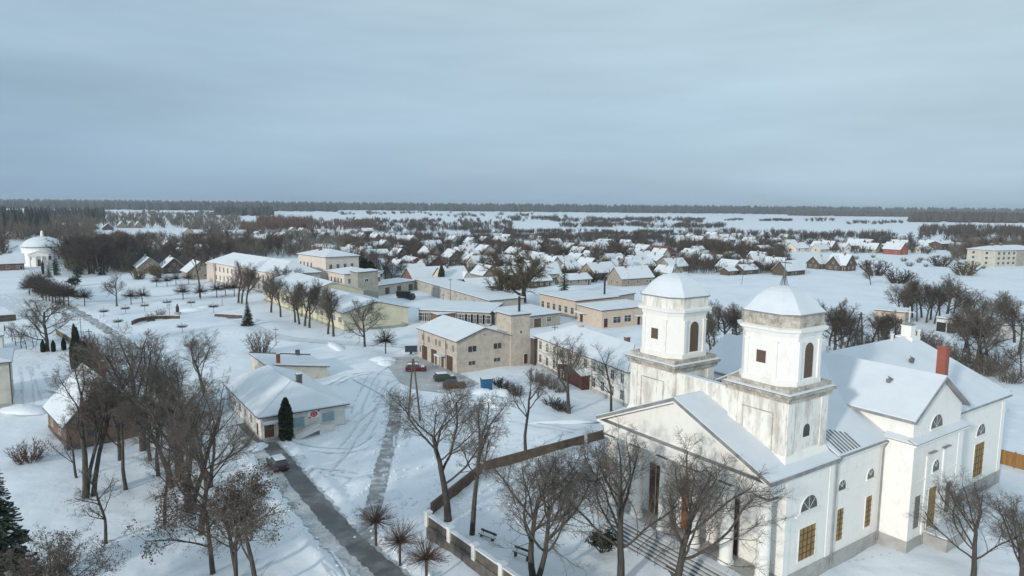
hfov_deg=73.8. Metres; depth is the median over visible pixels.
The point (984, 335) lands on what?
bare tree
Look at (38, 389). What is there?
tyre track
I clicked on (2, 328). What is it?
white outbuilding
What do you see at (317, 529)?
snow bank
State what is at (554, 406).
hedge bush
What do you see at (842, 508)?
window
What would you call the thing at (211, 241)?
bare tree
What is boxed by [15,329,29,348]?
fruit tree
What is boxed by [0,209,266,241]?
mixed wood
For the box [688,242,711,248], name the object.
bare tree
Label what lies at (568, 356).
bare tree
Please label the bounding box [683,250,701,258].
village house
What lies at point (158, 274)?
bush
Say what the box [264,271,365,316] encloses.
gymnasium
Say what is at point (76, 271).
spruce
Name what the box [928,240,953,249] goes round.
village house
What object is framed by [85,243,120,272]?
bare tree
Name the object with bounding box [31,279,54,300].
bare tree
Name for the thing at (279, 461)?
car
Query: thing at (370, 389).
tyre track
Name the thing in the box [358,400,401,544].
side track
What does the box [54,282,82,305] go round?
bare tree
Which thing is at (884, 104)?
sky
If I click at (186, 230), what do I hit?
village house
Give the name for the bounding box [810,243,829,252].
village house
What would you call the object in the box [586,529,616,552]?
juniper
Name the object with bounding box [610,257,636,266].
village house
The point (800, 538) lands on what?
window
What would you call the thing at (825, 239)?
bare tree
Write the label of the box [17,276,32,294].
bare tree
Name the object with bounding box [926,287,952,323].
bare tree
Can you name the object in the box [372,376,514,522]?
bare tree
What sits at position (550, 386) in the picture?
bush
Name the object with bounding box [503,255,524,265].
village house
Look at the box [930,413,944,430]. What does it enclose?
window
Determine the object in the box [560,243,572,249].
village house
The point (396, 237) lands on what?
village house
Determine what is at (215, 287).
bare tree
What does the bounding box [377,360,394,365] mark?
snow heap
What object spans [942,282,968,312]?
bare tree
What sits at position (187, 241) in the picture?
bare tree
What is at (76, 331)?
thuja
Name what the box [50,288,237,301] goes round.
cross path
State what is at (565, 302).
dairy building
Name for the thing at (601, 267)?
village house
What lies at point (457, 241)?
spruce
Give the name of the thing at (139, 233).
bare tree
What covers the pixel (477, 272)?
village house
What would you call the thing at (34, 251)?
round chapel
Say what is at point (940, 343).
bush
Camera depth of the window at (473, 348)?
135.95 m
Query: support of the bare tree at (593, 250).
on the snowy ground at (42, 490)
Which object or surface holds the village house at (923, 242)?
on the snowy ground at (42, 490)
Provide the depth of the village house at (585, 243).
515.40 m
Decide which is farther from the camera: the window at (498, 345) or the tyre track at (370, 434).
the window at (498, 345)
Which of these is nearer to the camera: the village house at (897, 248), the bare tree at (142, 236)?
the bare tree at (142, 236)
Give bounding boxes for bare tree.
[0,234,17,252]
[0,244,11,253]
[6,296,85,351]
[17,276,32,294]
[19,268,46,285]
[22,270,55,296]
[23,269,52,290]
[27,279,45,300]
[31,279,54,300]
[33,280,55,301]
[34,279,62,302]
[38,279,65,301]
[40,416,79,477]
[41,235,72,267]
[42,348,157,497]
[43,280,73,299]
[48,280,75,305]
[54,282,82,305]
[55,234,71,251]
[56,246,82,272]
[60,232,114,269]
[60,464,123,544]
[62,235,86,268]
[64,235,114,272]
[65,239,106,273]
[68,323,192,451]
[71,236,124,272]
[71,287,94,305]
[73,248,109,273]
[73,358,137,460]
[76,235,103,245]
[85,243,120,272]
[86,395,147,489]
[99,274,126,305]
[100,239,119,271]
[102,231,137,260]
[104,381,224,488]
[108,372,214,476]
[109,230,138,246]
[110,234,136,256]
[114,369,175,460]
[114,381,184,476]
[118,233,138,253]
[122,286,138,304]
[130,367,281,509]
[133,287,151,302]
[134,351,189,400]
[135,240,155,252]
[136,230,151,239]
[137,233,150,244]
[138,240,153,255]
[138,422,200,523]
[139,353,224,405]
[139,387,249,487]
[139,411,258,535]
[147,231,157,239]
[149,275,161,286]
[160,239,184,255]
[160,274,173,285]
[168,271,183,280]
[170,234,196,256]
[172,328,228,390]
[173,283,190,299]
[180,231,204,242]
[182,272,194,283]
[191,238,219,260]
[191,283,209,298]
[192,235,221,254]
[201,228,212,236]
[204,237,220,258]
[206,281,224,296]
[216,281,230,295]
[219,236,238,253]
[221,228,236,239]
[224,278,238,295]
[227,259,256,302]
[232,263,262,303]
[236,236,253,245]
[236,265,262,304]
[242,229,253,239]
[255,270,279,312]
[257,237,275,255]
[259,233,273,242]
[264,274,288,316]
[267,233,286,249]
[270,265,295,277]
[272,279,307,321]
[280,267,303,275]
[284,282,302,323]
[285,232,297,241]
[292,280,331,327]
[295,278,323,325]
[309,231,320,238]
[316,286,344,336]
[317,287,342,333]
[339,298,389,346]
[343,238,350,244]
[351,242,366,252]
[351,497,398,545]
[359,250,371,265]
[369,248,378,258]
[371,327,398,353]
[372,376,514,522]
[375,259,394,278]
[376,515,424,565]
[385,261,400,277]
[395,260,407,272]
[402,530,450,575]
[407,240,425,250]
[419,251,434,265]
[425,243,437,254]
[428,252,450,265]
[444,391,523,535]
[452,246,467,259]
[458,257,472,265]
[470,431,624,575]
[476,252,489,264]
[483,248,509,265]
[486,239,498,247]
[497,367,552,449]
[505,234,514,245]
[519,243,534,259]
[529,232,540,240]
[535,333,592,413]
[537,241,553,252]
[538,232,548,241]
[542,237,554,249]
[546,416,705,575]
[548,241,559,252]
[548,249,559,255]
[577,343,625,411]
[585,244,607,258]
[587,242,605,260]
[587,248,600,259]
[602,243,619,252]
[618,257,628,266]
[625,247,633,254]
[630,229,642,238]
[632,428,800,575]
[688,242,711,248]
[702,250,722,267]
[705,320,722,343]
[706,238,723,244]
[706,299,742,335]
[706,311,717,346]
[706,313,722,350]
[706,336,718,348]
[712,304,727,331]
[714,241,749,252]
[715,249,733,258]
[719,303,742,332]
[722,301,741,333]
[741,240,750,254]
[773,244,787,253]
[788,234,807,241]
[811,237,841,243]
[816,299,869,349]
[821,312,868,348]
[824,298,854,344]
[826,302,846,349]
[839,335,867,348]
[845,321,863,347]
[850,329,882,345]
[862,267,873,284]
[865,310,891,342]
[866,312,891,340]
[871,312,900,339]
[871,318,901,340]
[872,235,888,243]
[883,283,918,307]
[885,309,910,334]
[895,278,929,317]
[898,233,928,246]
[898,284,923,309]
[900,287,928,321]
[903,465,1023,575]
[904,276,936,317]
[915,278,954,319]
[915,285,944,322]
[926,273,986,313]
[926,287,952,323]
[927,280,952,315]
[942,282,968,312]
[943,302,995,351]
[944,308,999,362]
[946,301,1013,371]
[947,304,1018,364]
[950,296,973,311]
[957,237,973,248]
[959,242,973,255]
[960,295,988,313]
[968,315,1002,355]
[972,486,1023,575]
[973,298,992,316]
[976,238,989,246]
[984,290,1023,321]
[987,291,1022,342]
[993,237,1007,243]
[1000,306,1023,352]
[1001,340,1023,375]
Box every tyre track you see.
[18,367,23,403]
[27,366,35,403]
[30,372,42,400]
[36,364,51,393]
[242,559,257,575]
[257,559,272,575]
[277,433,387,452]
[291,433,375,448]
[306,467,373,476]
[311,471,351,478]
[321,561,333,575]
[329,403,377,471]
[330,551,349,575]
[336,373,395,385]
[337,380,379,448]
[341,403,387,471]
[347,379,397,421]
[350,366,380,413]
[351,378,442,409]
[351,380,388,447]
[356,382,399,422]
[357,376,441,406]
[360,360,401,413]
[393,388,411,446]
[486,418,570,431]
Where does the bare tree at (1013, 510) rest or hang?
on the snowy ground at (42, 490)
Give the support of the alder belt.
on the snowy ground at (42, 490)
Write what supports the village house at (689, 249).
on the snowy ground at (42, 490)
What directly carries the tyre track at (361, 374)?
on the snowy ground at (42, 490)
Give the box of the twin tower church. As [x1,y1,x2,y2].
[594,247,1012,575]
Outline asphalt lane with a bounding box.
[236,423,405,575]
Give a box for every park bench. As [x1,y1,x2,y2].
[478,528,496,541]
[512,545,527,561]
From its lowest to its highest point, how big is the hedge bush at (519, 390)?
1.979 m
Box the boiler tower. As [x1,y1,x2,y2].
[350,268,378,297]
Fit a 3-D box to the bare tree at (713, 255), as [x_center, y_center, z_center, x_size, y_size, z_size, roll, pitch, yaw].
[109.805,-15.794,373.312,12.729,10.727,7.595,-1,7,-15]
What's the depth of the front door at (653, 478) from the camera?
70.70 m
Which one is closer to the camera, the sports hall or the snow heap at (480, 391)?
the snow heap at (480, 391)
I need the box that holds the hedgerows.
[142,209,1023,240]
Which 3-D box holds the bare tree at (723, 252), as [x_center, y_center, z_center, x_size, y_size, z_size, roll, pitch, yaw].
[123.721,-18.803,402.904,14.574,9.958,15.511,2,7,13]
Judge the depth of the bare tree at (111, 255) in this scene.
321.91 m
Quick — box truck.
[396,290,415,299]
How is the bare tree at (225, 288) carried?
on the snowy ground at (42, 490)
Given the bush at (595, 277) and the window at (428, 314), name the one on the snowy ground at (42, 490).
the bush at (595, 277)
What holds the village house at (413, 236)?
on the snowy ground at (42, 490)
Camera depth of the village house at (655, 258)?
383.52 m
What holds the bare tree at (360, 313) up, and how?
on the snowy ground at (42, 490)
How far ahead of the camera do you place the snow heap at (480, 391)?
120.66 m
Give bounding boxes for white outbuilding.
[0,324,5,347]
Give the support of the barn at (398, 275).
on the snowy ground at (42, 490)
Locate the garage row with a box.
[378,278,415,295]
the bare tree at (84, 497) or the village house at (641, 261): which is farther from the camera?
the village house at (641, 261)
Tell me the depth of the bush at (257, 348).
150.29 m
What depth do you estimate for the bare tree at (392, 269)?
287.46 m
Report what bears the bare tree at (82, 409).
on the snowy ground at (42, 490)
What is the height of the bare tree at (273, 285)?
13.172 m
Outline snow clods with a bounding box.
[0,294,512,575]
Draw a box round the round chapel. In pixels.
[20,229,63,266]
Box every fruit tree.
[6,323,16,344]
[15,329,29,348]
[24,326,37,346]
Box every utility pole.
[406,359,420,420]
[854,312,864,344]
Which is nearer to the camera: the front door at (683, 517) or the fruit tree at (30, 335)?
the front door at (683, 517)
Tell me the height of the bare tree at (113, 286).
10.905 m
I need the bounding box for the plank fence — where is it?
[1000,449,1023,469]
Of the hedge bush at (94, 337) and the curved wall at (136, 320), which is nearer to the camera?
the hedge bush at (94, 337)
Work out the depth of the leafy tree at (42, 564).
53.54 m
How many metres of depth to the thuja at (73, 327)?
152.34 m
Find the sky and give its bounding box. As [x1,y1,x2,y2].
[0,0,1023,209]
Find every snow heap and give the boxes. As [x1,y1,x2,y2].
[0,404,46,414]
[179,308,205,311]
[198,304,222,308]
[247,442,267,452]
[327,342,344,350]
[344,475,371,485]
[346,515,365,524]
[369,356,395,361]
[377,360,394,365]
[383,489,402,501]
[463,401,507,407]
[472,388,490,394]
[480,395,501,402]
[486,388,512,397]
[524,419,597,423]
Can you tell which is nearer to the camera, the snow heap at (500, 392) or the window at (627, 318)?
the snow heap at (500, 392)
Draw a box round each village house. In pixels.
[0,252,25,270]
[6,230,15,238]
[97,229,110,234]
[102,223,113,230]
[116,220,125,227]
[126,220,134,227]
[133,254,161,273]
[134,220,142,227]
[160,255,183,273]
[180,258,206,279]
[182,227,193,236]
[193,229,208,236]
[253,234,265,241]
[337,230,350,235]
[360,227,372,232]
[366,248,388,257]
[369,233,379,240]
[377,239,392,245]
[383,233,394,239]
[387,247,406,258]
[389,257,405,264]
[394,234,406,240]
[400,255,420,263]
[404,234,418,239]
[410,261,425,266]
[418,245,439,255]
[419,240,434,245]
[432,265,470,280]
[441,248,462,261]
[445,234,459,242]
[459,245,473,249]
[461,249,479,254]
[461,251,476,259]
[465,236,474,240]
[465,254,494,270]
[470,263,493,277]
[474,243,494,252]
[479,236,491,243]
[494,264,515,276]
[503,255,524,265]
[504,245,521,254]
[520,240,537,246]
[521,269,552,288]
[528,254,547,261]
[529,251,545,254]
[537,261,561,282]
[540,254,561,263]
[542,261,561,270]
[553,271,592,285]
[557,253,575,261]
[559,260,581,271]
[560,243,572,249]
[568,245,585,252]
[568,251,584,259]
[577,256,596,266]
[579,241,593,246]
[579,260,615,279]
[590,242,605,251]
[594,240,609,245]
[599,252,622,259]
[606,264,654,286]
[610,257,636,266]
[615,255,632,258]
[620,239,631,244]
[625,246,641,253]
[626,253,647,258]
[632,257,655,267]
[633,243,652,249]
[634,250,650,254]
[646,252,666,264]
[651,247,670,257]
[654,262,681,274]
[656,256,687,271]
[668,234,684,238]
[677,250,693,256]
[683,247,700,250]
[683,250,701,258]
[690,245,705,249]
[691,235,704,241]
[698,253,724,260]
[705,234,717,239]
[717,233,731,237]
[730,233,743,238]
[740,256,756,263]
[742,236,757,240]
[748,254,765,263]
[755,243,770,247]
[761,255,786,270]
[778,233,791,239]
[783,239,796,243]
[785,241,809,251]
[806,254,828,268]
[810,240,829,249]
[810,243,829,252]
[822,240,837,250]
[825,255,841,270]
[826,252,856,270]
[837,241,851,250]
[846,238,865,248]
[858,242,880,252]
[882,241,908,254]
[892,239,909,245]
[917,239,935,245]
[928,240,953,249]
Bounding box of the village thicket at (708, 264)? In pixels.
[339,229,988,280]
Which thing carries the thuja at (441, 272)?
on the snowy ground at (42, 490)
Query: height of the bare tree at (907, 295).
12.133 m
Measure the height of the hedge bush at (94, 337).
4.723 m
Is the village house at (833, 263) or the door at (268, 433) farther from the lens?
the village house at (833, 263)
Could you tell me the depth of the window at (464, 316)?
188.61 m
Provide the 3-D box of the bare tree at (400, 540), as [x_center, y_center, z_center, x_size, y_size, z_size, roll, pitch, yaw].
[-10.263,23.436,62.563,4.843,5.213,4.682,-2,7,-21]
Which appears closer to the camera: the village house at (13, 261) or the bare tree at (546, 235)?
the village house at (13, 261)
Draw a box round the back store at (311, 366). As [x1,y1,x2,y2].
[249,349,329,378]
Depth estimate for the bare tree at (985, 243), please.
491.26 m
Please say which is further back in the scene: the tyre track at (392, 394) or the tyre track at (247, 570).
the tyre track at (392, 394)
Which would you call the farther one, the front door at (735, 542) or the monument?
the monument
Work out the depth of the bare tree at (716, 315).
180.47 m
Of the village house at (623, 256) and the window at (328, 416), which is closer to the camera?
the window at (328, 416)
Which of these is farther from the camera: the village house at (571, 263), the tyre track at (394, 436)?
the village house at (571, 263)
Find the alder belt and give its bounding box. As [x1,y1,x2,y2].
[235,213,374,233]
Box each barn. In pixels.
[383,264,419,278]
[400,266,444,279]
[651,245,673,256]
[771,260,805,275]
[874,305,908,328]
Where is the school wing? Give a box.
[297,245,359,278]
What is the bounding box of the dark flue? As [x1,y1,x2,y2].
[603,277,605,293]
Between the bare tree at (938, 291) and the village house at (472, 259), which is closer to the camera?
the bare tree at (938, 291)
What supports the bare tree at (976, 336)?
on the snowy ground at (42, 490)
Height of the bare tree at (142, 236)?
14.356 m
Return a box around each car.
[266,454,288,471]
[405,362,426,371]
[433,371,456,381]
[442,379,465,388]
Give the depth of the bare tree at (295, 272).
234.84 m
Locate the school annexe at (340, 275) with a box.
[325,266,381,285]
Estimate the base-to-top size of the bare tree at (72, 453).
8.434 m
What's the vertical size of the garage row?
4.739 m
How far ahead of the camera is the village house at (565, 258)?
368.62 m
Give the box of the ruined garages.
[935,313,1002,332]
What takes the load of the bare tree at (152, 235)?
on the snowy ground at (42, 490)
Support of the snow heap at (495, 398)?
on the snowy ground at (42, 490)
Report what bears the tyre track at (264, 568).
on the snowy ground at (42, 490)
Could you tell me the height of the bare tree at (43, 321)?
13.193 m
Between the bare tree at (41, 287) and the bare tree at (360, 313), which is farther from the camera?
the bare tree at (41, 287)
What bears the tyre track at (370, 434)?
on the snowy ground at (42, 490)
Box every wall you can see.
[0,313,15,321]
[55,327,71,342]
[131,315,179,324]
[214,313,241,318]
[424,509,519,575]
[430,461,483,513]
[485,430,604,468]
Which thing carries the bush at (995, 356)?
on the snowy ground at (42, 490)
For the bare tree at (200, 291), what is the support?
on the snowy ground at (42, 490)
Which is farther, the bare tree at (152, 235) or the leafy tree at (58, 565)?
the bare tree at (152, 235)
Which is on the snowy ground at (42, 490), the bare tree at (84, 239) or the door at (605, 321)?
the bare tree at (84, 239)
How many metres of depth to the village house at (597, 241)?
525.08 m
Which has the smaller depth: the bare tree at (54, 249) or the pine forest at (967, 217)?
the bare tree at (54, 249)
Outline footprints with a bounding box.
[112,424,898,563]
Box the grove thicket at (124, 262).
[0,226,1023,272]
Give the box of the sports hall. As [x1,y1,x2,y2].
[301,288,409,330]
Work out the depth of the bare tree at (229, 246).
392.76 m
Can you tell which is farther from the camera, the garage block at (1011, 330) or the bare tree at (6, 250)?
the bare tree at (6, 250)
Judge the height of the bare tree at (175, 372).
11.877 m
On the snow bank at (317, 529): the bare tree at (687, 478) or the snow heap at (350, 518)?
the snow heap at (350, 518)
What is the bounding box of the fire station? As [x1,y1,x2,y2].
[416,296,536,372]
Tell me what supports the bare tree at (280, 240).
on the snowy ground at (42, 490)
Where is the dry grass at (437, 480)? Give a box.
[19,272,1011,543]
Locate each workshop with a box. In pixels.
[415,277,524,306]
[418,300,503,326]
[492,304,561,328]
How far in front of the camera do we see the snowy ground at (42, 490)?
103.41 m
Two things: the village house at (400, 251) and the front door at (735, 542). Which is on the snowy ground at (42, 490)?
the village house at (400, 251)
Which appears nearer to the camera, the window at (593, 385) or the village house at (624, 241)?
the window at (593, 385)
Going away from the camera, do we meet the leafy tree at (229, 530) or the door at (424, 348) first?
the leafy tree at (229, 530)
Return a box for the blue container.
[480,376,492,389]
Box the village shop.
[222,364,352,442]
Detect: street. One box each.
[0,297,119,360]
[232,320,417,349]
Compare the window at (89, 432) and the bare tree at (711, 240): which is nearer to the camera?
the window at (89, 432)
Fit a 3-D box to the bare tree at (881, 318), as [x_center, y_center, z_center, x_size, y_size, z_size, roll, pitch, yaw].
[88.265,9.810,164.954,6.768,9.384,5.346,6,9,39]
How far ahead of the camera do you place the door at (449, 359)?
136.90 m
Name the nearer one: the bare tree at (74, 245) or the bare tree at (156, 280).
the bare tree at (156, 280)
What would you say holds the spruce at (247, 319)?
on the snowy ground at (42, 490)
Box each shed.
[339,247,352,252]
[461,277,500,289]
[558,362,590,389]
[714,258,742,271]
[719,266,738,275]
[735,264,758,274]
[913,245,932,252]
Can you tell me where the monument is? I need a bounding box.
[174,304,180,314]
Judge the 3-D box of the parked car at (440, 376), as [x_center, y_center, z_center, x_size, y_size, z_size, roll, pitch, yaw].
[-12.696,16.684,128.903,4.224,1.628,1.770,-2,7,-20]
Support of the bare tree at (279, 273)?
on the snowy ground at (42, 490)
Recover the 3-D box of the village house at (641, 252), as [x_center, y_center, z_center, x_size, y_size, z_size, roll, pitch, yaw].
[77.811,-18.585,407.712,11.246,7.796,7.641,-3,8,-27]
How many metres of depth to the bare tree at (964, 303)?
198.54 m
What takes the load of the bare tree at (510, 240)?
on the snowy ground at (42, 490)
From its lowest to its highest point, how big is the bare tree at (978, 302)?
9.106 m
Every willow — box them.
[477,242,552,302]
[482,261,519,292]
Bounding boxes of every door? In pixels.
[256,421,258,435]
[263,424,274,437]
[385,287,389,294]
[408,283,412,290]
[422,344,427,360]
[431,348,436,363]
[441,357,443,367]
[446,354,452,370]
[533,318,541,327]
[603,318,607,327]
[648,461,659,514]
[680,476,701,528]
[733,498,740,555]
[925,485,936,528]
[936,321,946,332]
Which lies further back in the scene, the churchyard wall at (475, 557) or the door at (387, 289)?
the door at (387, 289)
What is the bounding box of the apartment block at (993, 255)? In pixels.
[966,243,1023,266]
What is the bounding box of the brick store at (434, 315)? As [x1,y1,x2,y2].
[418,307,456,319]
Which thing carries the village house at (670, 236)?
on the snowy ground at (42, 490)
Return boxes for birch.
[181,238,213,297]
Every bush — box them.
[3,437,55,464]
[65,276,81,285]
[66,331,103,345]
[80,336,103,350]
[89,343,104,359]
[91,350,106,372]
[128,268,148,279]
[141,314,157,321]
[148,265,162,275]
[154,270,162,277]
[154,308,167,314]
[240,328,278,351]
[493,376,504,383]
[495,380,514,388]
[500,381,519,390]
[507,386,529,395]
[525,369,542,381]
[541,395,559,405]
[545,376,559,389]
[549,399,566,409]
[551,381,571,393]
[553,401,573,411]
[585,270,602,282]
[651,269,661,279]
[854,258,892,275]
[879,266,918,283]
[915,329,939,341]
[920,330,952,348]
[923,337,961,351]
[925,254,953,266]
[935,343,976,363]
[947,260,986,275]
[950,346,991,369]
[965,351,1008,376]
[972,348,1018,370]
[990,358,1023,383]
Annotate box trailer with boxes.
[405,344,416,353]
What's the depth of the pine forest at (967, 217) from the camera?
1846.73 m
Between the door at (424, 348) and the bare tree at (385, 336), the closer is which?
the door at (424, 348)
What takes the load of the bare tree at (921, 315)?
on the snowy ground at (42, 490)
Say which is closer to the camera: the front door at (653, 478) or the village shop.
the front door at (653, 478)
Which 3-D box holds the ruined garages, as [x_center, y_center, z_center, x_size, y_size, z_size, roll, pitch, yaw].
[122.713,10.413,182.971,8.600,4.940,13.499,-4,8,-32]
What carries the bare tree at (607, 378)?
on the snowy ground at (42, 490)
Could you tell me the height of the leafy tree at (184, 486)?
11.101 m
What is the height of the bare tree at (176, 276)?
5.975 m
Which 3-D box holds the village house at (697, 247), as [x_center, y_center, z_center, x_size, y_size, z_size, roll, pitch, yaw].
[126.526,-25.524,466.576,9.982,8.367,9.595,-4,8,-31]
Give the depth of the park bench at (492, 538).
67.76 m
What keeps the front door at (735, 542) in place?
in the twin tower church
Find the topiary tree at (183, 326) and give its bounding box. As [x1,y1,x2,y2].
[176,324,187,332]
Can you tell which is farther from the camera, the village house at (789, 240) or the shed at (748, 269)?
the village house at (789, 240)
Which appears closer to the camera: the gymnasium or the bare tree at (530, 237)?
the gymnasium
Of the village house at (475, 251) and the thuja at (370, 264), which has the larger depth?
the village house at (475, 251)
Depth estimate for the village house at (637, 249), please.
443.07 m
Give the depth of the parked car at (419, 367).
135.43 m
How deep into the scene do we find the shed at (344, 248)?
429.53 m
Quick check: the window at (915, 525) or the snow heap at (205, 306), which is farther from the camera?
the snow heap at (205, 306)
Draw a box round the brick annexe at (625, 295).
[595,289,635,300]
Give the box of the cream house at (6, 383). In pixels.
[0,348,13,407]
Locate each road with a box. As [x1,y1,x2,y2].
[48,299,141,350]
[127,349,243,429]
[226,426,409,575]
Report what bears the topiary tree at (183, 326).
on the snowy ground at (42, 490)
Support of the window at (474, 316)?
in the workshop at (477, 313)
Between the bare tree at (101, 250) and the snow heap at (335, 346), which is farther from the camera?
the bare tree at (101, 250)
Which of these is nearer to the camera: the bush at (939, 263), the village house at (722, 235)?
the bush at (939, 263)
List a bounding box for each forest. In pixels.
[0,198,1023,213]
[786,209,1023,222]
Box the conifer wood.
[0,204,274,233]
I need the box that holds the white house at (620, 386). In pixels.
[534,323,639,407]
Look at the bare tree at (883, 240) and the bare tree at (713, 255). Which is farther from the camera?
the bare tree at (883, 240)
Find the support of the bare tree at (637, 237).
on the snowy ground at (42, 490)
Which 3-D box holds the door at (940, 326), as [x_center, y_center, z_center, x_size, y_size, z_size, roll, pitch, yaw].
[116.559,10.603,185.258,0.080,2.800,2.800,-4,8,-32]
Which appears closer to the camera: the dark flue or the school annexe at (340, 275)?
the dark flue
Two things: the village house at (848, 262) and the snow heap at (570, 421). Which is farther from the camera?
the village house at (848, 262)
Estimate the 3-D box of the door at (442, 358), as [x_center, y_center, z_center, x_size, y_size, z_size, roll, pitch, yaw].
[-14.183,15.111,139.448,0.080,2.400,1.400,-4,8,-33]
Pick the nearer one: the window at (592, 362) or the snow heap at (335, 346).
the window at (592, 362)
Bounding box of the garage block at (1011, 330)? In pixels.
[991,317,1023,338]
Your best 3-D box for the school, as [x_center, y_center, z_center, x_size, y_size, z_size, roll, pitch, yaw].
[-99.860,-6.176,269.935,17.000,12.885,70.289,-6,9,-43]
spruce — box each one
[0,473,43,575]
[45,259,53,276]
[50,252,61,269]
[52,257,60,275]
[71,259,82,277]
[75,257,84,273]
[95,256,107,274]
[241,302,253,325]
[454,231,460,246]
[558,261,569,290]
[669,226,675,241]
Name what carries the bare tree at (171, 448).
on the snowy ground at (42, 490)
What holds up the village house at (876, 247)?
on the snowy ground at (42, 490)
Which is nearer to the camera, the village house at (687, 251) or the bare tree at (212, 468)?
the bare tree at (212, 468)
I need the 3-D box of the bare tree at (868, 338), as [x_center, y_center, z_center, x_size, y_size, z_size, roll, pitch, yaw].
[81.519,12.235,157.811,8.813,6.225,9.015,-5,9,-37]
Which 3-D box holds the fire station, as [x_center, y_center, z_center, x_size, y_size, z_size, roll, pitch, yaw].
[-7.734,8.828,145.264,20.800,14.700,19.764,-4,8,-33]
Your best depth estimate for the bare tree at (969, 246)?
458.71 m
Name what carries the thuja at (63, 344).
on the snowy ground at (42, 490)
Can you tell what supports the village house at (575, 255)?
on the snowy ground at (42, 490)
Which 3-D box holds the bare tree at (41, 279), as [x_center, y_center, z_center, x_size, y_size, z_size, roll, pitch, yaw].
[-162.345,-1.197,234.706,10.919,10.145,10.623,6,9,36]
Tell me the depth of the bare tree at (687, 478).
55.41 m
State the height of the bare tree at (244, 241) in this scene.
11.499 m
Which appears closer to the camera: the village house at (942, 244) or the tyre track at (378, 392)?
the tyre track at (378, 392)
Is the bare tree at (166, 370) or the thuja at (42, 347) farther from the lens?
the thuja at (42, 347)
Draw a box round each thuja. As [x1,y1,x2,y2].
[40,340,45,351]
[41,261,44,273]
[50,340,55,351]
[61,338,66,349]
[68,334,79,368]
[71,323,74,336]
[74,327,79,340]
[75,341,91,366]
[277,397,293,441]
[359,258,367,268]
[365,261,375,268]
[438,265,444,276]
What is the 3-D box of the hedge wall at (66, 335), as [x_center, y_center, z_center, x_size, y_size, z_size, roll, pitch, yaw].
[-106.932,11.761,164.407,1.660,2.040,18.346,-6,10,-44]
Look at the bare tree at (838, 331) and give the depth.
147.74 m
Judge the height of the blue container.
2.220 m
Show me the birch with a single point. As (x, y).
(190, 252)
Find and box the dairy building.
[539,289,618,318]
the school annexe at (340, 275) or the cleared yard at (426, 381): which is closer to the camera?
the cleared yard at (426, 381)
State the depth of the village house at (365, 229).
773.14 m
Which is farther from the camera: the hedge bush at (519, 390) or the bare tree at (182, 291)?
the bare tree at (182, 291)
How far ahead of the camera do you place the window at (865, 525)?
66.18 m
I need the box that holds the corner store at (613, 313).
[574,299,642,328]
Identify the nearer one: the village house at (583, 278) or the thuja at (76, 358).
the thuja at (76, 358)
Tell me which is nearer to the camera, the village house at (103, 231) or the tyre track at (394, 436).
the tyre track at (394, 436)
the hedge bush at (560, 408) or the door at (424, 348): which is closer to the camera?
the hedge bush at (560, 408)
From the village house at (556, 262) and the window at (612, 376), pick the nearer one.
the window at (612, 376)
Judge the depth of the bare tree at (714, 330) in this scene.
154.90 m
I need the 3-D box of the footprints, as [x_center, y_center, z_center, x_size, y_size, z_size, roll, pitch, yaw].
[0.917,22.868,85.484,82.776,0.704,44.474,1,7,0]
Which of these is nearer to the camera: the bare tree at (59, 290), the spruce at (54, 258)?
the bare tree at (59, 290)
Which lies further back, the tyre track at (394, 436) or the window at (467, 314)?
the window at (467, 314)
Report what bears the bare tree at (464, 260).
on the snowy ground at (42, 490)
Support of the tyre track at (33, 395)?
on the snowy ground at (42, 490)
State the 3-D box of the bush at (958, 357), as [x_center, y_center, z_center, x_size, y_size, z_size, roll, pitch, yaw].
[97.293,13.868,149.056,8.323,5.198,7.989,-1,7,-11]
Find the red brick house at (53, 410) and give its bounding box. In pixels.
[42,360,146,450]
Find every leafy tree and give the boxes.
[0,523,117,575]
[38,539,133,575]
[121,458,271,574]
[173,471,302,575]
[201,459,282,575]
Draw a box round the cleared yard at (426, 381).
[389,356,479,392]
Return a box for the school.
[205,252,321,292]
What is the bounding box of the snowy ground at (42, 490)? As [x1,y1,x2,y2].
[0,208,1023,575]
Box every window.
[86,426,96,437]
[293,416,304,428]
[321,410,334,422]
[418,312,426,320]
[424,312,430,321]
[459,314,467,321]
[467,314,472,322]
[468,345,476,352]
[468,360,475,365]
[470,315,478,323]
[476,315,484,323]
[482,315,490,323]
[493,342,501,349]
[493,357,500,361]
[592,362,595,372]
[592,377,595,387]
[610,369,614,379]
[613,316,620,322]
[620,373,624,383]
[620,389,623,400]
[624,315,630,321]
[797,521,816,563]
[799,494,819,514]
[834,506,844,542]
[837,479,847,492]
[863,493,872,528]
[866,467,875,480]
[912,493,921,530]
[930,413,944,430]
[931,459,940,473]
[943,479,951,513]
[971,440,985,478]
[975,423,986,437]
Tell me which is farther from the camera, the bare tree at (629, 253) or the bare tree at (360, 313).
the bare tree at (629, 253)
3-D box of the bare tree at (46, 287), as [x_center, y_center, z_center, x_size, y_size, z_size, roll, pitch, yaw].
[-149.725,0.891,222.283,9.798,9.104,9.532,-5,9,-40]
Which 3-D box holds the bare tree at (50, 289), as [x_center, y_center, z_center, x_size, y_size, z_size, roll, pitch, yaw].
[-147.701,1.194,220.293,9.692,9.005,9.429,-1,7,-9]
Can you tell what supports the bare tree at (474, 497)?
on the snowy ground at (42, 490)
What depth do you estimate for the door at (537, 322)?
186.17 m

